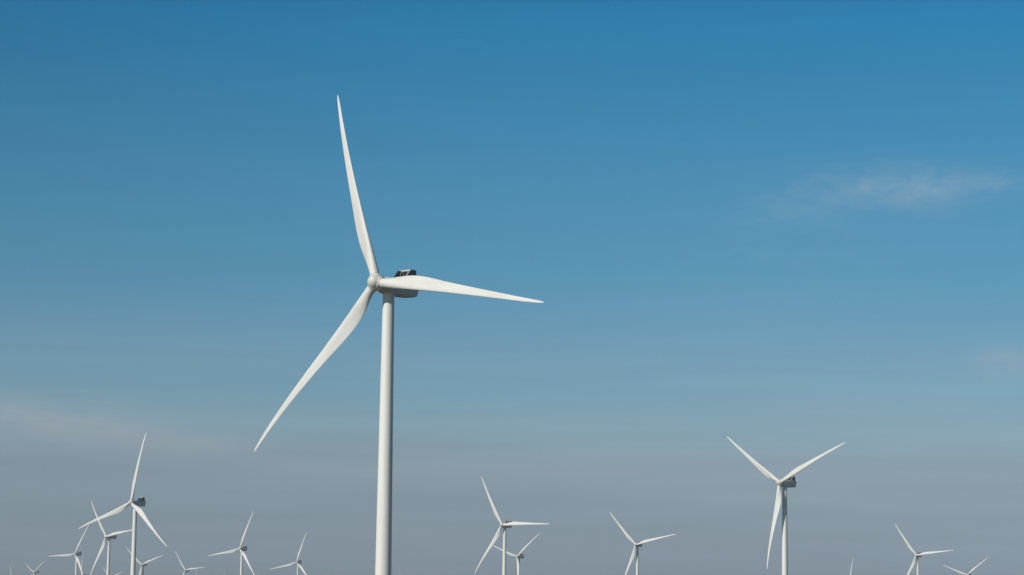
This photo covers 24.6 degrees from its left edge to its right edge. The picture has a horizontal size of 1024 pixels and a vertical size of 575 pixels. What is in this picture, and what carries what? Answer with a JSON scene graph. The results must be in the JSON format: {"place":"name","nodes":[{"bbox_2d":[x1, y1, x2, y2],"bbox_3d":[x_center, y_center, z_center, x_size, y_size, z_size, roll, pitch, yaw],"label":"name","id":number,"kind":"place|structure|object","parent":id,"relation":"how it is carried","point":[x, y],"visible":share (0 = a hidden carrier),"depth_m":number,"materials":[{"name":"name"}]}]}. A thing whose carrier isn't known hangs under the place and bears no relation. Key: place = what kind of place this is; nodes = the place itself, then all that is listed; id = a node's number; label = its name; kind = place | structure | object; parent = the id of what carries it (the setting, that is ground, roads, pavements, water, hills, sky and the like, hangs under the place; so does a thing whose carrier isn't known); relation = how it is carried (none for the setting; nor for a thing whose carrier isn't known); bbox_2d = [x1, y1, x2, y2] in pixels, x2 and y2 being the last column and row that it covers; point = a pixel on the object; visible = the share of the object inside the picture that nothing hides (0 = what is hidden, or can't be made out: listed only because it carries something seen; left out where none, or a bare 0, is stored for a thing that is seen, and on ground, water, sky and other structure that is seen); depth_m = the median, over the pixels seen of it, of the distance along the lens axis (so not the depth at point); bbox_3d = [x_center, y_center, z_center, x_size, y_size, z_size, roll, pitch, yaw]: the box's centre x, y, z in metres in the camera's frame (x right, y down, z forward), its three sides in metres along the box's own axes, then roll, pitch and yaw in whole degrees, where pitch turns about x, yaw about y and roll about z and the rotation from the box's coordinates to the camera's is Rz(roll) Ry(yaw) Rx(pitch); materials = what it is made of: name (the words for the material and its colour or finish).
{"place":"outdoors","nodes":[
{"label":"outdoors","id":0,"kind":"place"},
{"bbox_2d":[0,0,1023,574],"label":"sky","id":1,"kind":"structure","parent":0,"point":[791,232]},
{"bbox_3d":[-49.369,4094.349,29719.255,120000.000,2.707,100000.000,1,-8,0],"label":"ground","id":2,"kind":"structure","parent":0,"visible":0},
{"bbox_2d":[25,563,41,574],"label":"wind turbine","id":3,"kind":"object","parent":2,"relation":"on","point":[35,570],"visible":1,"depth_m":5479.74,"materials":[{"name":"metal"}]},
{"bbox_2d":[52,525,88,574],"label":"wind turbine","id":4,"kind":"object","parent":2,"relation":"on","point":[79,553],"visible":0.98,"depth_m":3446.14,"materials":[{"name":"metal"}]},
{"bbox_2d":[90,501,131,574],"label":"wind turbine","id":5,"kind":"object","parent":2,"relation":"on","point":[111,536],"visible":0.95,"depth_m":2507.32,"materials":[{"name":"metal"}]},
{"bbox_2d":[78,434,166,574],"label":"wind turbine","id":6,"kind":"object","parent":2,"relation":"on","point":[138,503],"visible":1,"depth_m":1632.91,"materials":[{"name":"metal"}]},
{"bbox_2d":[128,550,162,574],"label":"wind turbine","id":7,"kind":"object","parent":2,"relation":"on","point":[142,566],"visible":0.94,"depth_m":4215.71,"materials":[{"name":"metal"}]},
{"bbox_2d":[175,551,202,574],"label":"wind turbine","id":8,"kind":"object","parent":2,"relation":"on","point":[187,569],"visible":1,"depth_m":4781.93,"materials":[{"name":"metal"}]},
{"bbox_2d":[209,511,254,574],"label":"wind turbine","id":9,"kind":"object","parent":2,"relation":"on","point":[244,548],"visible":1,"depth_m":2932.32,"materials":[{"name":"metal"}]},
{"bbox_2d":[269,532,306,574],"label":"wind turbine","id":10,"kind":"object","parent":2,"relation":"on","point":[298,562],"visible":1,"depth_m":3728.13,"materials":[{"name":"metal"}]},
{"bbox_2d":[254,95,543,574],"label":"wind turbine","id":11,"kind":"object","parent":2,"relation":"on","point":[405,284],"visible":1,"depth_m":534.16,"materials":[{"name":"paint"}]},
{"bbox_2d":[474,477,548,574],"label":"wind turbine","id":12,"kind":"object","parent":2,"relation":"on","point":[507,524],"visible":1,"depth_m":2051.41,"materials":[{"name":"metal"}]},
{"bbox_2d":[492,533,539,574],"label":"wind turbine","id":13,"kind":"object","parent":2,"relation":"on","point":[519,556],"visible":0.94,"depth_m":3256.19,"materials":[{"name":"metal"}]},
{"bbox_2d":[610,513,674,574],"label":"wind turbine","id":14,"kind":"object","parent":2,"relation":"on","point":[637,546],"visible":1,"depth_m":2572.65,"materials":[{"name":"metal"}]},
{"bbox_2d":[727,437,844,574],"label":"wind turbine","id":15,"kind":"object","parent":2,"relation":"on","point":[786,482],"visible":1,"depth_m":1334.57,"materials":[{"name":"metal"}]},
{"bbox_2d":[895,524,952,574],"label":"wind turbine","id":16,"kind":"object","parent":2,"relation":"on","point":[918,554],"visible":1,"depth_m":2907.39,"materials":[{"name":"metal"}]},
{"bbox_2d":[944,558,986,574],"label":"wind turbine","id":17,"kind":"object","parent":2,"relation":"on","point":[969,573],"visible":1,"depth_m":4231.27,"materials":[{"name":"metal"}]}
]}

